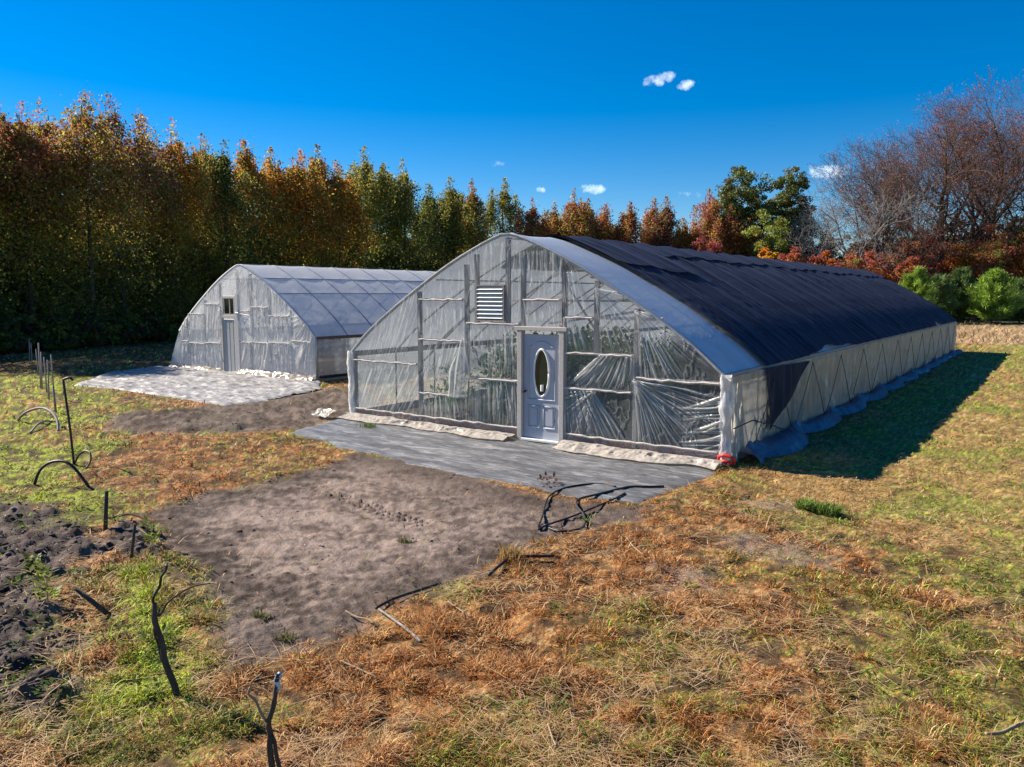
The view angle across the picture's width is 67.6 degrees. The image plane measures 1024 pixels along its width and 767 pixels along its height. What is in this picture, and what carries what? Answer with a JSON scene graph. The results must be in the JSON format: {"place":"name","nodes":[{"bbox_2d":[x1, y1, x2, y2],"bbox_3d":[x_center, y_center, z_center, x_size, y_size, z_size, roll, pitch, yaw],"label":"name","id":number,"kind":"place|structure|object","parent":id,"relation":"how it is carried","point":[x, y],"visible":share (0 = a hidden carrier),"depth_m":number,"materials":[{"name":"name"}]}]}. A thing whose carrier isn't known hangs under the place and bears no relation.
{"place":"outdoors","nodes":[
{"label":"outdoors","id":0,"kind":"place"},
{"bbox_2d":[0,315,1023,766],"bbox_3d":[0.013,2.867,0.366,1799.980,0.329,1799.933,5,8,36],"label":"ground","id":1,"kind":"structure","parent":0,"point":[224,513],"depth_m":8.67,"materials":[{"name":"plant"}]},
{"bbox_2d":[18,551,44,574],"bbox_3d":[-4.937,1.866,7.871,0.354,0.269,0.262,5,8,36],"label":"weed","id":2,"kind":"object","parent":1,"relation":"on","point":[37,559],"visible":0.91,"depth_m":7.86,"materials":[{"name":"green plant"}]},
{"bbox_2d":[0,147,71,329],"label":"autumn tree","id":3,"kind":"object","parent":1,"relation":"on","point":[6,251],"visible":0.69,"depth_m":40.27,"materials":[{"name":"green plant"}]},
{"bbox_2d":[17,407,59,430],"bbox_3d":[-10.361,0.735,16.769,2.291,0.444,0.190,5,8,38],"label":"irrigation pipe","id":4,"kind":"object","parent":1,"relation":"on","point":[43,408],"visible":0.99,"depth_m":16.67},
{"bbox_2d":[29,563,62,600],"bbox_3d":[-4.293,1.859,7.035,0.281,0.364,0.322,-5,9,-39],"label":"weed","id":5,"kind":"object","parent":1,"relation":"on","point":[46,572],"visible":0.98,"depth_m":7.06,"materials":[{"name":"green plant"}]},
{"bbox_2d":[0,101,95,321],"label":"autumn tree","id":6,"kind":"object","parent":1,"relation":"on","point":[3,119],"visible":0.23,"depth_m":42.67,"materials":[{"name":"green plant"}]},
{"bbox_2d":[33,460,89,486],"bbox_3d":[-6.811,1.350,11.524,0.984,0.412,0.055,1,7,11],"label":"irrigation pipe","id":7,"kind":"object","parent":1,"relation":"on","point":[71,465],"visible":1,"depth_m":11.48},
{"bbox_2d":[62,377,74,463],"bbox_3d":[-7.511,0.658,13.011,0.194,1.558,0.040,0,7,0],"label":"leaning pole","id":8,"kind":"object","parent":1,"relation":"on","point":[68,416],"visible":0.98,"depth_m":12.99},
{"bbox_2d":[0,97,153,328],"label":"autumn tree","id":9,"kind":"object","parent":1,"relation":"on","point":[48,125],"visible":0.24,"depth_m":43.80,"materials":[{"name":"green plant"}]},
{"bbox_2d":[0,100,160,350],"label":"autumn tree","id":10,"kind":"object","parent":1,"relation":"on","point":[26,147],"visible":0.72,"depth_m":41.09,"materials":[{"name":"orange plant"}]},
{"bbox_2d":[73,586,113,616],"bbox_3d":[-3.711,1.962,6.807,0.365,0.324,0.043,0,7,0],"label":"fallen stake","id":11,"kind":"object","parent":1,"relation":"on","point":[93,602],"visible":0.84,"depth_m":6.79,"materials":[{"name":"black wood"}]},
{"bbox_2d":[0,308,189,353],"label":"underbrush","id":12,"kind":"object","parent":1,"relation":"on","point":[14,337],"visible":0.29,"depth_m":42.17,"materials":[{"name":"green plant"}]},
{"bbox_2d":[0,81,200,345],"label":"autumn tree","id":13,"kind":"object","parent":1,"relation":"on","point":[82,125],"visible":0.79,"depth_m":43.75,"materials":[{"name":"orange plant"}]},
{"bbox_2d":[103,491,108,530],"bbox_3d":[-4.967,1.578,9.345,0.095,0.544,0.050,-1,7,-5],"label":"short stake","id":14,"kind":"object","parent":1,"relation":"on","point":[105,524],"visible":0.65,"depth_m":9.32,"materials":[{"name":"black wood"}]},
{"bbox_2d":[9,91,217,341],"bbox_3d":[-24.745,-10.173,48.396,10.204,15.883,10.779,0,7,2],"label":"autumn tree","id":15,"kind":"object","parent":1,"relation":"on","point":[151,169],"visible":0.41,"depth_m":47.78,"materials":[{"name":"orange plant"}]},
{"bbox_2d":[84,112,214,320],"bbox_3d":[-25.049,-10.288,51.769,8.563,16.096,9.693,5,8,36],"label":"autumn tree","id":16,"kind":"object","parent":1,"relation":"on","point":[146,249],"visible":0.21,"depth_m":51.41,"materials":[{"name":"brown plant"}]},
{"bbox_2d":[139,515,163,546],"bbox_3d":[-4.095,1.695,8.662,0.348,0.389,0.303,5,8,36],"label":"weed","id":17,"kind":"object","parent":1,"relation":"on","point":[149,537],"visible":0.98,"depth_m":8.69,"materials":[{"name":"green plant"}]},
{"bbox_2d":[151,564,209,697],"bbox_3d":[-2.337,1.782,5.434,0.428,1.028,0.058,0,7,-2],"label":"cut cane","id":18,"kind":"object","parent":1,"relation":"on","point":[160,642],"visible":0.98,"depth_m":5.42,"materials":[{"name":"black plant"}]},
{"bbox_2d":[126,117,246,325],"bbox_3d":[-23.434,-10.320,52.714,8.959,15.344,8.398,2,7,18],"label":"autumn tree","id":19,"kind":"object","parent":1,"relation":"on","point":[180,158],"visible":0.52,"depth_m":51.42,"materials":[{"name":"green plant"}]},
{"bbox_2d":[74,366,321,404],"bbox_3d":[-10.758,-0.108,26.059,12.240,0.087,6.240,5,8,36],"label":"ground sheet","id":20,"kind":"object","parent":1,"relation":"on","point":[219,387],"visible":0.93,"depth_m":24.89,"materials":[{"name":"fabric"}]},
{"bbox_2d":[164,133,255,317],"bbox_3d":[-22.255,-10.931,56.834,8.387,14.801,8.988,5,8,36],"label":"autumn tree","id":21,"kind":"object","parent":1,"relation":"on","point":[216,199],"visible":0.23,"depth_m":55.22,"materials":[{"name":"brown plant"}]},
{"bbox_2d":[173,139,292,310],"bbox_3d":[-20.500,-10.324,55.682,8.719,14.943,9.322,-2,7,-18],"label":"green tree","id":22,"kind":"object","parent":1,"relation":"on","point":[222,164],"visible":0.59,"depth_m":54.88,"materials":[{"name":"green plant"}]},
{"bbox_2d":[203,139,313,292],"bbox_3d":[-20.205,-11.111,59.542,8.628,15.435,9.310,5,8,36],"label":"autumn tree","id":23,"kind":"object","parent":1,"relation":"on","point":[245,162],"visible":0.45,"depth_m":59.10,"materials":[{"name":"green plant"}]},
{"bbox_2d":[247,672,281,766],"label":"cut cane","id":24,"kind":"object","parent":1,"relation":"on","point":[271,744],"visible":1,"depth_m":4.39,"materials":[{"name":"black plant"}]},
{"bbox_2d":[237,146,317,265],"bbox_3d":[-19.884,-11.689,63.325,9.668,15.774,9.846,5,8,36],"label":"autumn tree","id":25,"kind":"object","parent":1,"relation":"on","point":[271,170],"visible":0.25,"depth_m":61.65,"materials":[{"name":"green plant"}]},
{"bbox_2d":[270,627,302,642],"bbox_3d":[-1.928,2.134,6.520,0.293,0.081,0.216,5,8,36],"label":"grass tuft","id":26,"kind":"object","parent":1,"relation":"on","point":[286,636],"visible":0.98,"depth_m":6.49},
{"bbox_2d":[0,397,591,732],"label":"earth clods","id":27,"kind":"object","parent":1,"relation":"on","point":[50,671],"visible":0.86,"depth_m":6.78,"materials":[{"name":"soil"}]},
{"bbox_2d":[250,148,359,267],"bbox_3d":[-16.893,-11.346,63.475,11.295,16.012,9.723,5,8,36],"label":"autumn tree","id":28,"kind":"object","parent":1,"relation":"on","point":[318,199],"visible":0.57,"depth_m":62.48,"materials":[{"name":"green plant"}]},
{"bbox_2d":[292,144,352,267],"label":"autumn tree","id":29,"kind":"object","parent":1,"relation":"on","point":[319,163],"visible":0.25,"depth_m":65.91,"materials":[{"name":"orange plant"}]},
{"bbox_2d":[303,160,377,268],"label":"autumn tree","id":30,"kind":"object","parent":1,"relation":"on","point":[351,213],"visible":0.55,"depth_m":66.92,"materials":[{"name":"green plant"}]},
{"bbox_2d":[0,207,727,321],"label":"woodland","id":31,"kind":"object","parent":1,"relation":"on","point":[137,301],"visible":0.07,"depth_m":53.17,"materials":[{"name":"green plant"}]},
{"bbox_2d":[329,146,416,269],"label":"autumn tree","id":32,"kind":"object","parent":1,"relation":"on","point":[364,173],"visible":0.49,"depth_m":70.46,"materials":[{"name":"green plant"}]},
{"bbox_2d":[356,168,419,269],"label":"green tree","id":33,"kind":"object","parent":1,"relation":"on","point":[397,236],"visible":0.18,"depth_m":74.49,"materials":[{"name":"green plant"}]},
{"bbox_2d":[378,608,421,642],"bbox_3d":[-0.974,2.091,6.636,0.041,0.035,0.825,-5,8,-34],"label":"irrigation pipe","id":34,"kind":"object","parent":1,"relation":"on","point":[418,639],"visible":0.98,"depth_m":6.64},
{"bbox_2d":[352,158,454,270],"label":"autumn tree","id":35,"kind":"object","parent":1,"relation":"on","point":[410,206],"visible":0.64,"depth_m":74.95,"materials":[{"name":"green plant"}]},
{"bbox_2d":[375,582,440,608],"bbox_3d":[-0.996,2.030,7.348,0.056,0.056,0.856,5,8,38],"label":"irrigation pipe","id":36,"kind":"object","parent":1,"relation":"on","point":[403,595],"visible":0.98,"depth_m":7.32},
{"bbox_2d":[167,264,679,380],"bbox_3d":[-1.173,-3.855,41.210,9.226,4.114,32.003,5,8,36],"label":"greenhouse","id":37,"kind":"object","parent":1,"relation":"on","point":[277,321],"visible":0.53,"depth_m":28.52,"materials":[{"name":"plastic"}]},
{"bbox_2d":[221,296,234,315],"bbox_3d":[-10.662,-2.924,28.791,0.820,0.720,0.070,5,8,36],"label":"window","id":38,"kind":"structure","parent":37,"relation":"in","point":[228,302],"depth_m":28.80,"materials":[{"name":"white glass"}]},
{"bbox_2d":[223,319,235,371],"bbox_3d":[-10.687,-1.418,28.999,0.760,2.000,0.048,5,8,36],"label":"door","id":39,"kind":"structure","parent":37,"relation":"in","point":[228,325],"depth_m":29.00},
{"bbox_2d":[406,182,467,270],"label":"green tree","id":40,"kind":"object","parent":1,"relation":"on","point":[434,206],"visible":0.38,"depth_m":80.05,"materials":[{"name":"green plant"}]},
{"bbox_2d":[417,176,484,270],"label":"autumn tree","id":41,"kind":"object","parent":1,"relation":"on","point":[452,202],"visible":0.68,"depth_m":79.75,"materials":[{"name":"green plant"}]},
{"bbox_2d":[450,178,495,260],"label":"autumn tree","id":42,"kind":"object","parent":1,"relation":"on","point":[476,204],"visible":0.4,"depth_m":83.12,"materials":[{"name":"green plant"}]},
{"bbox_2d":[479,178,525,238],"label":"autumn tree","id":43,"kind":"object","parent":1,"relation":"on","point":[504,201],"visible":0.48,"depth_m":87.56,"materials":[{"name":"green plant"}]},
{"bbox_2d":[290,418,719,502],"bbox_3d":[-1.100,1.214,14.353,9.520,0.037,3.255,5,8,36],"label":"ground sheet","id":44,"kind":"object","parent":1,"relation":"on","point":[514,460],"visible":0.85,"depth_m":13.20,"materials":[{"name":"grey fabric"}]},
{"bbox_2d":[0,395,1011,741],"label":"weeds","id":45,"kind":"object","parent":1,"relation":"on","point":[186,611],"visible":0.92,"depth_m":6.02,"materials":[{"name":"green plant"}]},
{"bbox_2d":[489,540,530,563],"bbox_3d":[-0.009,1.802,8.213,0.494,0.226,0.487,-4,8,-33],"label":"straw tussock","id":46,"kind":"object","parent":1,"relation":"on","point":[511,551],"visible":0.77,"depth_m":8.20,"materials":[{"name":"beige plant"}]},
{"bbox_2d":[0,319,1023,766],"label":"grass","id":47,"kind":"structure","parent":1,"relation":"on","point":[448,617],"depth_m":5.87,"materials":[{"name":"plant"}]},
{"bbox_2d":[0,369,1023,766],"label":"dead stalks","id":48,"kind":"object","parent":1,"relation":"on","point":[504,733],"visible":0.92,"depth_m":5.49,"materials":[{"name":"brown plant"}]},
{"bbox_2d":[488,554,553,575],"bbox_3d":[0.047,1.878,8.075,0.898,0.057,0.232,-5,9,-39],"label":"irrigation pipe","id":49,"kind":"object","parent":1,"relation":"on","point":[491,572],"visible":0.9,"depth_m":8.18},
{"bbox_2d":[508,198,552,236],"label":"autumn tree","id":50,"kind":"object","parent":1,"relation":"on","point":[534,228],"visible":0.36,"depth_m":86.96,"materials":[{"name":"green plant"}]},
{"bbox_2d":[539,201,564,235],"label":"autumn tree","id":51,"kind":"object","parent":1,"relation":"on","point":[552,214],"visible":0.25,"depth_m":89.24,"materials":[{"name":"brown plant"}]},
{"bbox_2d":[424,324,720,442],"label":"plants","id":52,"kind":"object","parent":1,"relation":"on","point":[689,366],"visible":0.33,"depth_m":16.09,"materials":[{"name":"green plant"}]},
{"bbox_2d":[547,186,603,239],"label":"autumn tree","id":53,"kind":"object","parent":1,"relation":"on","point":[581,222],"visible":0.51,"depth_m":87.84,"materials":[{"name":"brown plant"}]},
{"bbox_2d":[537,483,625,529],"bbox_3d":[0.755,1.645,10.561,0.922,0.039,2.436,5,8,36],"label":"garden hose","id":54,"kind":"object","parent":1,"relation":"on","point":[560,520],"visible":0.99,"depth_m":10.38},
{"bbox_2d":[581,198,603,239],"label":"autumn tree","id":55,"kind":"object","parent":1,"relation":"on","point":[599,233],"visible":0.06,"depth_m":90.67,"materials":[{"name":"brown plant"}]},
{"bbox_2d":[548,485,663,531],"bbox_3d":[1.232,1.644,10.476,0.757,0.058,2.801,5,8,36],"label":"garden hose","id":56,"kind":"object","parent":1,"relation":"on","point":[583,514],"visible":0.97,"depth_m":10.78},
{"bbox_2d":[596,202,621,240],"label":"autumn tree","id":57,"kind":"object","parent":1,"relation":"on","point":[605,222],"visible":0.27,"depth_m":92.23,"materials":[{"name":"brown plant"}]},
{"bbox_2d":[611,201,649,244],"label":"autumn tree","id":58,"kind":"object","parent":1,"relation":"on","point":[629,224],"visible":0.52,"depth_m":91.76,"materials":[{"name":"brown plant"}]},
{"bbox_2d":[338,233,962,469],"bbox_3d":[9.215,-2.415,27.565,9.892,4.212,32.374,5,8,36],"label":"greenhouse","id":59,"kind":"object","parent":1,"relation":"on","point":[792,353],"visible":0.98,"depth_m":16.28,"materials":[{"name":"plastic"}]},
{"bbox_2d":[522,334,558,440],"bbox_3d":[0.564,0.073,14.848,0.850,2.045,0.140,5,8,36],"label":"door","id":60,"kind":"structure","parent":59,"relation":"in","point":[541,351],"depth_m":14.86,"materials":[{"name":"grey paint"}]},
{"bbox_2d":[637,197,671,245],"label":"autumn tree","id":61,"kind":"object","parent":1,"relation":"on","point":[647,218],"visible":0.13,"depth_m":93.72,"materials":[{"name":"brown plant"}]},
{"bbox_2d":[644,196,689,248],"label":"autumn tree","id":62,"kind":"object","parent":1,"relation":"on","point":[662,226],"visible":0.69,"depth_m":91.83,"materials":[{"name":"brown plant"}]},
{"bbox_2d":[671,216,706,250],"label":"autumn tree","id":63,"kind":"object","parent":1,"relation":"on","point":[684,234],"visible":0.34,"depth_m":93.49,"materials":[{"name":"brown plant"}]},
{"bbox_2d":[691,236,723,252],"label":"autumn bush","id":64,"kind":"object","parent":1,"relation":"on","point":[713,247],"visible":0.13,"depth_m":88.28,"materials":[{"name":"red plant"}]},
{"bbox_2d":[685,188,736,252],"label":"autumn tree","id":65,"kind":"object","parent":1,"relation":"on","point":[710,212],"visible":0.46,"depth_m":94.14,"materials":[{"name":"orange plant"}]},
{"bbox_2d":[705,204,758,256],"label":"autumn tree","id":66,"kind":"object","parent":1,"relation":"on","point":[718,231],"visible":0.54,"depth_m":92.88,"materials":[{"name":"red plant"}]},
{"bbox_2d":[704,165,776,256],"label":"evergreen tree","id":67,"kind":"object","parent":1,"relation":"on","point":[729,192],"visible":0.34,"depth_m":96.08,"materials":[{"name":"green plant"}]},
{"bbox_2d":[741,209,793,257],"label":"broadleaf tree","id":68,"kind":"object","parent":1,"relation":"on","point":[778,244],"visible":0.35,"depth_m":89.64,"materials":[{"name":"green plant"}]},
{"bbox_2d":[757,247,778,259],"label":"broadleaf tree","id":69,"kind":"object","parent":1,"relation":"on","point":[764,252],"visible":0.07,"depth_m":86.40,"materials":[{"name":"orange plant"}]},
{"bbox_2d":[762,166,816,260],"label":"evergreen tree","id":70,"kind":"object","parent":1,"relation":"on","point":[786,202],"visible":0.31,"depth_m":98.44,"materials":[{"name":"green plant"}]},
{"bbox_2d":[777,246,809,262],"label":"autumn bush","id":71,"kind":"object","parent":1,"relation":"on","point":[790,256],"visible":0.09,"depth_m":84.86,"materials":[{"name":"red plant"}]},
{"bbox_2d":[735,199,868,263],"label":"bare tree","id":72,"kind":"object","parent":1,"relation":"on","point":[818,229],"visible":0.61,"depth_m":91.61,"materials":[{"name":"brown plant"}]},
{"bbox_2d":[793,222,845,265],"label":"broadleaf tree","id":73,"kind":"object","parent":1,"relation":"on","point":[817,247],"visible":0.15,"depth_m":95.45,"materials":[{"name":"red plant"}]},
{"bbox_2d":[791,496,847,516],"bbox_3d":[4.028,1.601,10.034,0.782,0.164,0.488,5,8,36],"label":"grass clump","id":74,"kind":"object","parent":1,"relation":"on","point":[823,509],"visible":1,"depth_m":9.99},
{"bbox_2d":[804,249,836,265],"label":"autumn bush","id":75,"kind":"object","parent":1,"relation":"on","point":[819,259],"visible":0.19,"depth_m":83.87,"materials":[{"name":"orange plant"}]},
{"bbox_2d":[832,252,869,270],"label":"autumn bush","id":76,"kind":"object","parent":1,"relation":"on","point":[853,263],"visible":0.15,"depth_m":82.13,"materials":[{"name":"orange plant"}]},
{"bbox_2d":[702,210,1023,315],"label":"thicket","id":77,"kind":"object","parent":1,"relation":"on","point":[936,258],"visible":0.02,"depth_m":101.67,"materials":[{"name":"red plant"}]},
{"bbox_2d":[794,168,944,269],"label":"bare tree","id":78,"kind":"object","parent":1,"relation":"on","point":[864,229],"visible":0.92,"depth_m":87.44,"materials":[{"name":"brown plant"}]},
{"bbox_2d":[816,139,930,266],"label":"bare tree","id":79,"kind":"object","parent":1,"relation":"on","point":[875,246],"visible":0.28,"depth_m":98.70,"materials":[{"name":"brown plant"}]},
{"bbox_2d":[859,249,899,279],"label":"autumn bush","id":80,"kind":"object","parent":1,"relation":"on","point":[884,270],"visible":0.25,"depth_m":83.96,"materials":[{"name":"red plant"}]},
{"bbox_2d":[806,146,968,267],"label":"bare tree","id":81,"kind":"object","parent":1,"relation":"on","point":[901,218],"visible":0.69,"depth_m":92.12,"materials":[{"name":"brown plant"}]},
{"bbox_2d":[835,156,951,262],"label":"bare tree","id":82,"kind":"object","parent":1,"relation":"on","point":[904,233],"visible":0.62,"depth_m":91.39,"materials":[{"name":"brown plant"}]},
{"bbox_2d":[817,131,983,268],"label":"bare tree","id":83,"kind":"object","parent":1,"relation":"on","point":[879,155],"visible":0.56,"depth_m":95.15,"materials":[{"name":"brown plant"}]},
{"bbox_2d":[884,256,933,284],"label":"autumn bush","id":84,"kind":"object","parent":1,"relation":"on","point":[910,260],"visible":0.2,"depth_m":80.79,"materials":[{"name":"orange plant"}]},
{"bbox_2d":[828,107,990,249],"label":"bare tree","id":85,"kind":"object","parent":1,"relation":"on","point":[896,150],"visible":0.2,"depth_m":102.30,"materials":[{"name":"brown plant"}]},
{"bbox_2d":[878,239,940,295],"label":"autumn bush","id":86,"kind":"object","parent":1,"relation":"on","point":[908,252],"visible":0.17,"depth_m":85.88,"materials":[{"name":"red plant"}]},
{"bbox_2d":[899,266,942,306],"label":"bush","id":87,"kind":"object","parent":1,"relation":"on","point":[916,281],"visible":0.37,"depth_m":74.81,"materials":[{"name":"green plant"}]},
{"bbox_2d":[894,227,963,282],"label":"autumn bush","id":88,"kind":"object","parent":1,"relation":"on","point":[939,248],"visible":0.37,"depth_m":87.88,"materials":[{"name":"red plant"}]},
{"bbox_2d":[849,86,1023,314],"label":"bare tree","id":89,"kind":"object","parent":1,"relation":"on","point":[958,162],"visible":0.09,"depth_m":110.22,"materials":[{"name":"brown plant"}]},
{"bbox_2d":[927,272,962,313],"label":"bush","id":90,"kind":"object","parent":1,"relation":"on","point":[943,294],"visible":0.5,"depth_m":75.78,"materials":[{"name":"green plant"}]},
{"bbox_2d":[869,88,1023,251],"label":"bare tree","id":91,"kind":"object","parent":1,"relation":"on","point":[971,227],"visible":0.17,"depth_m":102.07,"materials":[{"name":"brown plant"}]},
{"bbox_2d":[878,111,1023,271],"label":"bare tree","id":92,"kind":"object","parent":1,"relation":"on","point":[957,209],"visible":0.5,"depth_m":95.00,"materials":[{"name":"brown plant"}]},
{"bbox_2d":[885,87,1023,255],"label":"bare tree","id":93,"kind":"object","parent":1,"relation":"on","point":[965,190],"visible":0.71,"depth_m":93.66,"materials":[{"name":"brown plant"}]},
{"bbox_2d":[899,65,1023,265],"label":"bare tree","id":94,"kind":"object","parent":1,"relation":"on","point":[1002,170],"visible":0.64,"depth_m":92.24,"materials":[{"name":"brown plant"}]},
{"bbox_2d":[948,266,977,321],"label":"bush","id":95,"kind":"object","parent":1,"relation":"on","point":[963,275],"visible":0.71,"depth_m":78.84,"materials":[{"name":"green plant"}]},
{"bbox_2d":[938,241,988,289],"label":"autumn bush","id":96,"kind":"object","parent":1,"relation":"on","point":[959,262],"visible":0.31,"depth_m":86.53,"materials":[{"name":"red plant"}]},
{"bbox_2d":[937,219,992,275],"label":"autumn bush","id":97,"kind":"object","parent":1,"relation":"on","point":[957,240],"visible":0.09,"depth_m":97.13,"materials":[{"name":"red plant"}]},
{"bbox_2d":[947,107,1023,246],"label":"bare tree","id":98,"kind":"object","parent":1,"relation":"on","point":[1003,184],"visible":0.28,"depth_m":99.60,"materials":[{"name":"brown plant"}]},
{"bbox_2d":[958,223,1022,319],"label":"autumn bush","id":99,"kind":"object","parent":1,"relation":"on","point":[993,253],"visible":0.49,"depth_m":85.96,"materials":[{"name":"red plant"}]},
{"bbox_2d":[958,69,1023,225],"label":"bare tree","id":100,"kind":"object","parent":1,"relation":"on","point":[1007,164],"visible":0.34,"depth_m":93.50,"materials":[{"name":"brown plant"}]},
{"bbox_2d":[962,267,1023,322],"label":"bush","id":101,"kind":"object","parent":1,"relation":"on","point":[991,298],"visible":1,"depth_m":74.68,"materials":[{"name":"green plant"}]},
{"bbox_2d":[984,720,1023,735],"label":"dry stalk","id":102,"kind":"object","parent":1,"relation":"on","point":[1010,728],"visible":1,"depth_m":4.95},
{"bbox_2d":[988,231,1023,317],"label":"autumn bush","id":103,"kind":"object","parent":1,"relation":"on","point":[1020,266],"visible":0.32,"depth_m":86.02,"materials":[{"name":"red plant"}]},
{"bbox_2d":[998,223,1023,275],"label":"autumn bush","id":104,"kind":"object","parent":1,"relation":"on","point":[1016,235],"visible":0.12,"depth_m":94.11,"materials":[{"name":"red plant"}]},
{"bbox_2d":[1005,276,1023,322],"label":"bush","id":105,"kind":"object","parent":1,"relation":"on","point":[1018,316],"visible":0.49,"depth_m":77.06,"materials":[{"name":"green plant"}]},
{"bbox_2d":[0,0,1023,257],"label":"sky","id":106,"kind":"structure","parent":0,"point":[618,102],"materials":[{"name":"blue"}]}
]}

